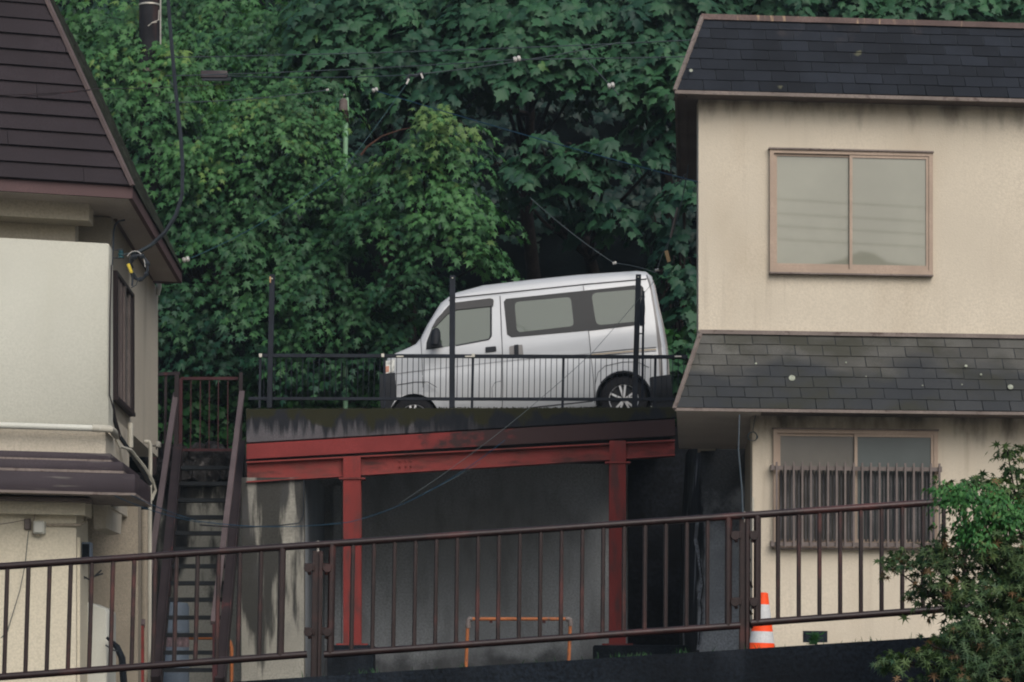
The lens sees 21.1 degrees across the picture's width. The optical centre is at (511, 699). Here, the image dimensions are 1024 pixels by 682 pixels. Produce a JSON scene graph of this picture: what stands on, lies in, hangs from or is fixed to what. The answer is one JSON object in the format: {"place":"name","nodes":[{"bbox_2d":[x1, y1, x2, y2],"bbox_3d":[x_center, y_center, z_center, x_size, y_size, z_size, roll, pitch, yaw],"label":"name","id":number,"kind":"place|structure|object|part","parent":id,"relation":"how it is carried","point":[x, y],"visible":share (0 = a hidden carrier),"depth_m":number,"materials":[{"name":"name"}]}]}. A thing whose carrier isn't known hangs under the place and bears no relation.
{"place":"outdoors","nodes":[
{"label":"outdoors","id":0,"kind":"place"},
{"bbox_2d":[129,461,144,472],"bbox_3d":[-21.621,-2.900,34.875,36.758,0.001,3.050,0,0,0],"label":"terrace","id":1,"kind":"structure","parent":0,"point":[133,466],"depth_m":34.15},
{"bbox_2d":[144,440,248,486],"bbox_3d":[-3.803,-2.854,33.256,1.266,0.573,0.348,0,0,0],"label":"stone edging","id":2,"kind":"object","parent":1,"relation":"on","point":[206,458],"visible":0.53,"depth_m":33.13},
{"bbox_2d":[163,602,189,681],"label":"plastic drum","id":3,"kind":"object","parent":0,"point":[183,627],"visible":0.3,"depth_m":31.26,"materials":[{"name":"plastic"}]},
{"bbox_2d":[55,0,741,460],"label":"hillside","id":4,"kind":"structure","parent":0,"point":[555,260],"depth_m":42.41,"materials":[{"name":"green plant"}]},
{"bbox_2d":[139,0,162,441],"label":"utility pole","id":5,"kind":"object","parent":4,"relation":"on","point":[149,22],"visible":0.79,"depth_m":36.43,"materials":[{"name":"metal"}]},
{"bbox_2d":[55,0,248,176],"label":"maple tree","id":6,"kind":"object","parent":4,"relation":"on","point":[90,29],"visible":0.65,"depth_m":36.48,"materials":[{"name":"green plant"}]},
{"bbox_2d":[89,0,342,285],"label":"maple tree","id":7,"kind":"object","parent":4,"relation":"on","point":[192,30],"visible":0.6,"depth_m":38.59,"materials":[{"name":"green plant"}]},
{"bbox_2d":[125,135,353,437],"bbox_3d":[-3.806,-5.366,36.118,3.751,4.204,2.265,0,0,14],"label":"maple tree","id":8,"kind":"object","parent":4,"relation":"on","point":[217,323],"visible":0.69,"depth_m":35.69,"materials":[{"name":"green plant"}]},
{"bbox_2d":[143,70,379,406],"bbox_3d":[-3.329,-6.036,36.400,3.174,4.772,2.627,0,0,0],"label":"maple tree","id":9,"kind":"object","parent":4,"relation":"on","point":[282,182],"visible":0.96,"depth_m":35.74,"materials":[{"name":"green plant"}]},
{"bbox_2d":[158,366,382,448],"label":"undergrowth","id":10,"kind":"object","parent":4,"relation":"on","point":[233,391],"visible":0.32,"depth_m":36.28,"materials":[{"name":"green plant"}]},
{"bbox_2d":[339,94,348,408],"bbox_3d":[-2.210,-5.882,36.097,0.124,4.150,0.128,0,0,43],"label":"mint pole","id":11,"kind":"object","parent":10,"relation":"on","point":[344,104],"visible":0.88,"depth_m":36.07,"materials":[{"name":"metal"}]},
{"bbox_2d":[230,210,427,421],"bbox_3d":[-2.309,-4.776,36.119,2.945,3.277,1.988,0,0,0],"label":"maple tree","id":12,"kind":"object","parent":4,"relation":"on","point":[359,320],"visible":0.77,"depth_m":35.68,"materials":[{"name":"green plant"}]},
{"bbox_2d":[261,0,489,308],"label":"broadleaf tree","id":13,"kind":"object","parent":4,"relation":"on","point":[401,25],"visible":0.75,"depth_m":37.73,"materials":[{"name":"green plant"}]},
{"bbox_2d":[300,103,530,346],"bbox_3d":[-1.477,-5.348,35.679,2.284,4.473,3.496,0,0,-38],"label":"maple tree","id":14,"kind":"object","parent":4,"relation":"on","point":[414,267],"visible":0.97,"depth_m":34.98,"materials":[{"name":"green plant"}]},
{"bbox_2d":[360,127,413,155],"bbox_3d":[-1.598,-7.205,35.470,0.784,0.315,0.060,0,0,22],"label":"bare branch","id":15,"kind":"object","parent":14,"relation":"attached to","point":[366,147],"visible":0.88,"depth_m":35.51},
{"bbox_2d":[405,0,651,279],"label":"broadleaf tree","id":16,"kind":"object","parent":4,"relation":"on","point":[521,23],"visible":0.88,"depth_m":36.91,"materials":[{"name":"green plant"}]},
{"bbox_2d":[58,0,1022,255],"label":"slope woodland","id":17,"kind":"object","parent":4,"relation":"on","point":[648,194],"visible":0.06,"depth_m":44.78,"materials":[{"name":"green plant"}]},
{"bbox_2d":[470,121,675,273],"bbox_3d":[0.580,-6.392,37.929,2.765,2.747,3.662,0,0,-21],"label":"broadleaf tree","id":18,"kind":"object","parent":4,"relation":"on","point":[568,177],"visible":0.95,"depth_m":36.80,"materials":[{"name":"green plant"}]},
{"bbox_2d":[620,180,696,403],"bbox_3d":[2.218,-5.275,36.772,1.362,3.276,2.465,0,0,-16],"label":"broadleaf tree","id":19,"kind":"object","parent":4,"relation":"on","point":[679,275],"visible":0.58,"depth_m":36.38,"materials":[{"name":"green plant"}]},
{"bbox_2d":[562,0,755,303],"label":"broadleaf tree","id":20,"kind":"object","parent":4,"relation":"on","point":[647,84],"visible":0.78,"depth_m":36.80,"materials":[{"name":"green plant"}]},
{"bbox_2d":[664,324,696,426],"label":"undergrowth","id":21,"kind":"object","parent":4,"relation":"on","point":[669,335],"visible":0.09,"depth_m":36.13,"materials":[{"name":"green plant"}]},
{"bbox_2d":[718,0,1023,22],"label":"broadleaf tree","id":22,"kind":"object","parent":4,"relation":"on","point":[978,11],"visible":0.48,"depth_m":37.39,"materials":[{"name":"green plant"}]},
{"bbox_2d":[405,71,423,83],"bbox_3d":[-1.101,-7.011,30.988,0.216,0.156,0.057,0,0,0],"label":"wire clamp","id":23,"kind":"object","parent":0,"point":[407,79],"visible":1,"depth_m":30.98,"materials":[{"name":"grey metal"}]},
{"bbox_2d":[190,84,406,258],"bbox_3d":[-2.474,-5.740,29.674,0.600,2.526,3.707,0,0,36],"label":"slack wire","id":24,"kind":"object","parent":23,"relation":"attached to","point":[308,193],"visible":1,"depth_m":30.29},
{"bbox_2d":[182,256,189,262],"bbox_3d":[-3.319,-4.485,28.000,0.076,0.066,0.060,0,0,0],"label":"insulator","id":25,"kind":"object","parent":24,"relation":"attached to","point":[184,259],"visible":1,"depth_m":27.98,"materials":[{"name":"white ceramic"}]},
{"bbox_2d":[230,42,619,77],"bbox_3d":[-1.715,-7.516,32.513,6.424,0.953,1.560,0,0,41],"label":"overhead wire","id":26,"kind":"object","parent":23,"relation":"attached to","point":[425,73],"visible":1,"depth_m":31.00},
{"bbox_2d":[201,70,230,80],"bbox_3d":[-3.795,-7.998,35.250,0.384,0.127,0.100,0,0,0],"label":"splice box","id":27,"kind":"object","parent":26,"relation":"attached to","point":[215,78],"visible":0.98,"depth_m":35.21,"materials":[{"name":"metal"}]},
{"bbox_2d":[513,56,520,61],"bbox_3d":[0.056,-7.226,31.000,0.092,0.079,0.072,0,0,0],"label":"insulator","id":28,"kind":"object","parent":26,"relation":"attached to","point":[517,58],"visible":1,"depth_m":30.97,"materials":[{"name":"white ceramic"}]},
{"bbox_2d":[165,56,684,75],"bbox_3d":[0.219,-7.303,31.238,9.433,0.381,0.563,0,0,19],"label":"overhead wire","id":29,"kind":"object","parent":28,"relation":"attached to","point":[429,65],"visible":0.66,"depth_m":31.50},
{"bbox_2d":[582,55,618,94],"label":"slack wire","id":30,"kind":"object","parent":26,"relation":"hanging from","point":[599,73],"visible":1,"depth_m":31.00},
{"bbox_2d":[607,82,614,88],"bbox_3d":[1.113,-6.905,30.900,0.086,0.074,0.068,0,0,0],"label":"insulator","id":31,"kind":"object","parent":30,"relation":"attached to","point":[611,85],"visible":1,"depth_m":30.88,"materials":[{"name":"white ceramic"}]},
{"bbox_2d":[165,40,690,57],"bbox_3d":[0.318,-7.537,31.532,9.432,0.358,0.079,0,0,19],"label":"overhead wire","id":32,"kind":"object","parent":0,"point":[430,50],"visible":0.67,"depth_m":31.98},
{"bbox_2d":[921,479,1023,578],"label":"fern shrub","id":33,"kind":"object","parent":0,"point":[962,498],"visible":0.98,"depth_m":12.66,"materials":[{"name":"green plant"}]},
{"label":"yard ground","id":34,"kind":"structure","parent":0,"visible":0},
{"bbox_2d":[0,0,183,681],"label":"brown roof house","id":35,"kind":"structure","parent":34,"relation":"on","point":[73,191],"depth_m":25.28,"materials":[{"name":"beige paint"}]},
{"bbox_2d":[1,531,28,637],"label":"thin wire","id":36,"kind":"object","parent":35,"relation":"attached to","point":[21,583],"visible":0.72,"depth_m":25.10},
{"bbox_2d":[24,519,30,529],"bbox_3d":[-4.433,-1.607,25.194,0.060,0.105,0.112,0,0,0],"label":"junction box","id":37,"kind":"object","parent":35,"relation":"attached to","point":[27,524],"visible":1,"depth_m":25.14,"materials":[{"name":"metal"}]},
{"bbox_2d":[32,514,39,535],"bbox_3d":[-4.353,-1.665,25.150,0.074,0.329,0.016,0,0,0],"label":"conduit","id":38,"kind":"object","parent":35,"relation":"attached to","point":[34,516],"visible":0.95,"depth_m":25.14,"materials":[{"name":"grey paint"}]},
{"bbox_2d":[33,521,45,533],"bbox_3d":[-4.325,-1.578,25.174,0.100,0.114,0.132,0,0,0],"label":"meter box","id":39,"kind":"object","parent":35,"relation":"attached to","point":[39,527],"visible":1,"depth_m":25.11,"materials":[{"name":"white plastic"}]},
{"bbox_2d":[46,517,86,526],"bbox_3d":[-4.041,-1.712,25.400,0.247,0.242,0.593,0,0,33],"label":"conduit","id":40,"kind":"object","parent":35,"relation":"attached to","point":[66,524],"visible":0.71,"depth_m":25.27,"materials":[{"name":"grey paint"}]},
{"bbox_2d":[82,542,92,556],"bbox_3d":[-3.981,-1.388,25.769,0.084,0.178,0.162,0,0,0],"label":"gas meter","id":41,"kind":"object","parent":35,"relation":"attached to","point":[87,549],"visible":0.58,"depth_m":25.69,"materials":[{"name":"plastic"}]},
{"bbox_2d":[84,570,117,651],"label":"loose cables","id":42,"kind":"object","parent":35,"relation":"hanging from","point":[96,574],"visible":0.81,"depth_m":25.90,"materials":[{"name":"black rubber"}]},
{"bbox_2d":[0,84,227,97],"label":"front wire","id":43,"kind":"object","parent":35,"relation":"attached to","point":[91,89],"visible":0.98,"depth_m":23.86,"materials":[{"name":"brown paint"}]},
{"bbox_2d":[109,265,120,439],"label":"parapet wire","id":44,"kind":"object","parent":35,"relation":"attached to","point":[110,350],"visible":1,"depth_m":25.38,"materials":[{"name":"brown paint"}]},
{"bbox_2d":[112,249,123,264],"bbox_3d":[-3.643,-4.101,25.413,0.124,0.152,0.087,0,0,0],"label":"cable bracket","id":45,"kind":"object","parent":35,"relation":"attached to","point":[120,253],"visible":1,"depth_m":25.44,"materials":[{"name":"metal"}]},
{"bbox_2d":[127,251,149,287],"bbox_3d":[-3.446,-3.970,25.387,0.212,0.349,0.142,0,0,0],"label":"cable ring","id":46,"kind":"object","parent":45,"relation":"hanging from","point":[132,258],"visible":1,"depth_m":25.36,"materials":[{"name":"black rubber"}]},
{"bbox_2d":[122,243,154,255],"bbox_3d":[-3.447,-4.163,25.382,0.308,0.125,0.018,0,0,-2],"label":"service lead","id":47,"kind":"object","parent":45,"relation":"attached to","point":[139,251],"visible":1,"depth_m":25.38,"materials":[{"name":"black rubber"}]},
{"bbox_2d":[112,219,124,248],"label":"drop wire","id":48,"kind":"object","parent":35,"relation":"attached to","point":[117,222],"visible":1,"depth_m":25.73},
{"bbox_2d":[113,270,135,416],"bbox_3d":[-3.815,-3.486,27.052,0.060,1.237,1.580,0,0,-2],"label":"side window","id":49,"kind":"structure","parent":35,"relation":"in","point":[123,296],"depth_m":26.97,"materials":[{"name":"brown paint"}]},
{"bbox_2d":[113,401,151,485],"bbox_3d":[-3.712,-2.501,26.797,0.068,0.705,1.625,0,0,6],"label":"conduit run","id":50,"kind":"object","parent":35,"relation":"attached to","point":[138,464],"visible":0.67,"depth_m":26.85,"materials":[{"name":"plastic"}]},
{"bbox_2d":[114,438,156,499],"bbox_3d":[-3.665,-2.262,26.751,0.076,0.565,1.154,0,0,11],"label":"cream conduit","id":51,"kind":"object","parent":35,"relation":"attached to","point":[141,463],"visible":0.88,"depth_m":26.93,"materials":[{"name":"plastic"}]},
{"bbox_2d":[153,441,160,449],"bbox_3d":[-3.792,-2.706,29.250,0.105,0.086,0.100,0,0,0],"label":"security light","id":52,"kind":"object","parent":35,"relation":"attached to","point":[158,444],"visible":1,"depth_m":29.20,"materials":[{"name":"grey paint"}]},
{"bbox_2d":[130,0,184,255],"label":"service cable","id":53,"kind":"object","parent":35,"relation":"attached to","point":[166,230],"visible":1,"depth_m":25.48,"materials":[{"name":"black rubber"}]},
{"bbox_2d":[115,440,504,526],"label":"twin wires","id":54,"kind":"object","parent":35,"relation":"attached to","point":[291,526],"visible":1,"depth_m":26.52,"materials":[{"name":"black rubber"}]},
{"bbox_2d":[400,280,654,502],"bbox_3d":[0.057,-3.105,27.780,2.746,2.346,0.712,0,0,-23],"label":"diagonal wire","id":55,"kind":"object","parent":54,"relation":"attached to","point":[525,411],"visible":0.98,"depth_m":27.68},
{"bbox_2d":[88,602,115,681],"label":"white cabinet","id":56,"kind":"object","parent":34,"relation":"on","point":[100,634],"visible":0.47,"depth_m":26.20,"materials":[{"name":"metal"}]},
{"bbox_2d":[106,637,126,681],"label":"flexible hose","id":57,"kind":"object","parent":34,"relation":"on","point":[122,660],"visible":0.79,"depth_m":26.07,"materials":[{"name":"rubber"}]},
{"bbox_2d":[137,473,240,681],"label":"stair back wall","id":58,"kind":"structure","parent":34,"relation":"on","point":[205,626],"depth_m":33.30,"materials":[{"name":"black concrete"}]},
{"bbox_2d":[141,391,245,681],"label":"steep stair","id":59,"kind":"object","parent":34,"relation":"on","point":[232,501],"visible":0.83,"depth_m":30.75,"materials":[{"name":"metal"}]},
{"bbox_2d":[152,372,179,474],"bbox_3d":[-4.124,-3.312,32.802,0.458,1.257,0.221,0,0,-35],"label":"landing rail","id":60,"kind":"object","parent":59,"relation":"attached to","point":[176,424],"visible":0.68,"depth_m":32.78,"materials":[{"name":"brown metal"}]},
{"bbox_2d":[179,372,242,450],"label":"stair gate","id":61,"kind":"structure","parent":59,"relation":"attached to","point":[181,379],"depth_m":33.01,"materials":[{"name":"brown metal"}]},
{"bbox_2d":[200,480,304,527],"bbox_3d":[-3.028,-2.179,30.253,0.438,0.746,3.507,0,0,14],"label":"black wire","id":62,"kind":"object","parent":59,"relation":"attached to","point":[267,525],"visible":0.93,"depth_m":31.73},
{"bbox_2d":[189,637,232,681],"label":"orange pipe","id":63,"kind":"object","parent":34,"relation":"on","point":[231,654],"visible":0.46,"depth_m":31.38,"materials":[{"name":"paint"}]},
{"bbox_2d":[241,464,627,680],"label":"retaining wall","id":64,"kind":"structure","parent":34,"relation":"on","point":[509,497],"depth_m":35.50,"materials":[{"name":"grey concrete"}]},
{"bbox_2d":[246,408,687,675],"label":"parking deck","id":65,"kind":"structure","parent":34,"relation":"on","point":[351,449],"depth_m":31.97,"materials":[{"name":"metal"}]},
{"bbox_2d":[246,406,671,408],"bbox_3d":[-0.600,-3.406,32.087,5.022,0.044,0.217,0,0,0],"label":"kerb moss","id":66,"kind":"object","parent":65,"relation":"on","point":[462,407],"visible":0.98,"depth_m":32.02,"materials":[{"name":"green plant"}]},
{"bbox_2d":[248,274,687,407],"bbox_3d":[-0.513,-4.184,32.061,5.120,1.558,0.068,0,0,0],"label":"deck fence","id":67,"kind":"object","parent":65,"relation":"on","point":[636,357],"visible":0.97,"depth_m":32.05,"materials":[{"name":"black metal"}]},
{"bbox_2d":[635,291,644,398],"bbox_3d":[1.493,-4.130,31.980,0.111,1.250,0.060,0,0,23],"label":"black stay pole","id":68,"kind":"object","parent":67,"relation":"attached to","point":[642,313],"visible":1,"depth_m":31.96,"materials":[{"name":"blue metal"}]},
{"bbox_2d":[380,271,672,408],"bbox_3d":[0.127,-4.193,34.037,3.548,1.894,1.676,-5,0,0],"label":"parked van","id":69,"kind":"object","parent":65,"relation":"on","point":[583,314],"visible":0.43,"depth_m":33.44,"materials":[{"name":"silver metal"}]},
{"bbox_3d":[-0.584,-4.161,33.482,0.998,1.452,0.175,-5,0,0],"label":"front door","id":70,"kind":"part","parent":69,"relation":"part of","materials":[{"name":"silver metal"}]},
{"bbox_3d":[0.393,-4.264,33.483,1.112,1.458,0.177,-5,0,0],"label":"sliding door","id":71,"kind":"part","parent":69,"relation":"part of","materials":[{"name":"silver metal"}]},
{"bbox_2d":[464,616,572,666],"bbox_3d":[0.052,-0.360,24.000,0.963,0.739,0.048,0,0,0],"label":"barrier frame","id":72,"kind":"object","parent":34,"relation":"on","point":[470,619],"visible":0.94,"depth_m":23.99,"materials":[{"name":"orange paint"}]},
{"bbox_2d":[627,427,688,644],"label":"wall","id":73,"kind":"structure","parent":34,"relation":"on","point":[655,487],"depth_m":35.30,"materials":[{"name":"grey concrete"}]},
{"bbox_2d":[679,449,744,652],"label":"alley wall","id":74,"kind":"structure","parent":34,"relation":"on","point":[712,483],"depth_m":31.00,"materials":[{"name":"concrete"}]},
{"bbox_2d":[750,592,774,648],"bbox_3d":[1.714,-0.364,19.000,0.380,0.758,0.380,0,0,0],"label":"traffic cone","id":75,"kind":"object","parent":34,"relation":"on","point":[762,636],"visible":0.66,"depth_m":18.94,"materials":[{"name":"orange plastic"}]},
{"bbox_2d":[806,631,823,644],"bbox_3d":[1.611,-0.328,14.604,0.093,0.078,0.072,0,0,42],"label":"weed","id":76,"kind":"object","parent":34,"relation":"on","point":[815,636],"visible":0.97,"depth_m":14.60,"materials":[{"name":"green plant"}]},
{"bbox_2d":[672,14,1023,646],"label":"beige house","id":77,"kind":"structure","parent":34,"relation":"on","point":[860,242],"depth_m":27.14,"materials":[{"name":"beige paint"}]},
{"bbox_2d":[377,91,699,182],"bbox_3d":[0.167,-6.197,30.038,0.163,2.243,6.944,0,0,-30],"label":"wire","id":78,"kind":"object","parent":77,"relation":"attached to","point":[542,139],"visible":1,"depth_m":29.86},
{"bbox_2d":[658,165,688,266],"bbox_3d":[1.701,-5.101,28.989,0.332,1.083,0.038,0,0,0],"label":"branch","id":79,"kind":"object","parent":77,"relation":"hanging from","point":[668,259],"visible":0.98,"depth_m":28.99,"materials":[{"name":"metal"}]},
{"bbox_2d":[738,414,743,518],"bbox_3d":[1.324,-1.394,15.985,0.024,0.951,4.044,0,0,4],"label":"cable","id":80,"kind":"object","parent":77,"relation":"attached to","point":[740,465],"visible":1,"depth_m":15.37,"materials":[{"name":"grey rubber"}]},
{"bbox_2d":[747,415,757,440],"bbox_3d":[2.363,-2.678,26.987,0.116,0.282,0.033,0,0,-7],"label":"wire coil","id":81,"kind":"object","parent":77,"relation":"hanging from","point":[753,432],"visible":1,"depth_m":26.99,"materials":[{"name":"black rubber"}]},
{"bbox_2d":[768,147,933,276],"bbox_3d":[3.349,-4.810,27.143,1.670,1.240,0.089,0,0,-7],"label":"window","id":82,"kind":"structure","parent":77,"relation":"in","point":[834,212],"depth_m":27.15,"materials":[{"name":"beige glass"}]},
{"bbox_2d":[772,427,938,549],"bbox_3d":[3.391,-2.081,27.148,1.685,1.195,0.089,0,0,-7],"label":"window","id":83,"kind":"structure","parent":77,"relation":"in","point":[866,446],"depth_m":27.15,"materials":[{"name":"brown metal"}]},
{"bbox_2d":[770,462,941,547],"bbox_3d":[3.395,-1.917,27.109,1.732,0.835,0.139,0,0,-7],"label":"window grille","id":84,"kind":"object","parent":77,"relation":"attached to","point":[845,468],"depth_m":27.04,"materials":[{"name":"metal"}]},
{"label":"road","id":85,"kind":"structure","parent":0,"visible":0},
{"bbox_2d":[238,635,1003,681],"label":"roadside kerb wall","id":86,"kind":"structure","parent":85,"relation":"on","point":[843,662],"depth_m":13.50,"materials":[{"name":"concrete"}]},
{"bbox_2d":[0,494,1012,680],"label":"roadside railing","id":87,"kind":"object","parent":86,"relation":"on","point":[317,567],"visible":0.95,"depth_m":13.99,"materials":[{"name":"metal"}]},
{"bbox_2d":[750,558,752,628],"bbox_3d":[1.215,-0.546,14.060,0.039,0.394,0.014,0,0,0],"label":"dry vine","id":88,"kind":"object","parent":87,"relation":"hanging from","point":[751,586],"visible":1,"depth_m":14.06,"materials":[{"name":"plant"}]},
{"bbox_2d":[301,632,916,676],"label":"kerb grass","id":89,"kind":"structure","parent":86,"relation":"on","point":[372,670],"depth_m":13.79,"materials":[{"name":"green plant"}]},
{"bbox_2d":[870,440,1023,681],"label":"maple shrub","id":90,"kind":"object","parent":85,"relation":"on","point":[1004,658],"visible":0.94,"depth_m":12.71,"materials":[{"name":"green plant"}]},
{"bbox_3d":[-2.281,-7.542,34.000,0.041,0.035,0.032,0,0,0],"label":"insulator","id":91,"kind":"object","parent":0,"visible":0},
{"bbox_2d":[165,90,325,102],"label":"overhead wire","id":92,"kind":"object","parent":91,"relation":"attached to","point":[247,99],"visible":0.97,"depth_m":34.00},
{"bbox_3d":[1.264,-5.387,33.900,0.051,0.044,0.040,0,0,0],"label":"insulator","id":93,"kind":"object","parent":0,"visible":0},
{"bbox_2d":[530,197,654,272],"bbox_3d":[1.130,-5.671,33.741,1.804,1.091,0.587,0,0,34],"label":"slack wire","id":94,"kind":"object","parent":93,"relation":"attached to","point":[587,244],"visible":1,"depth_m":34.00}
]}

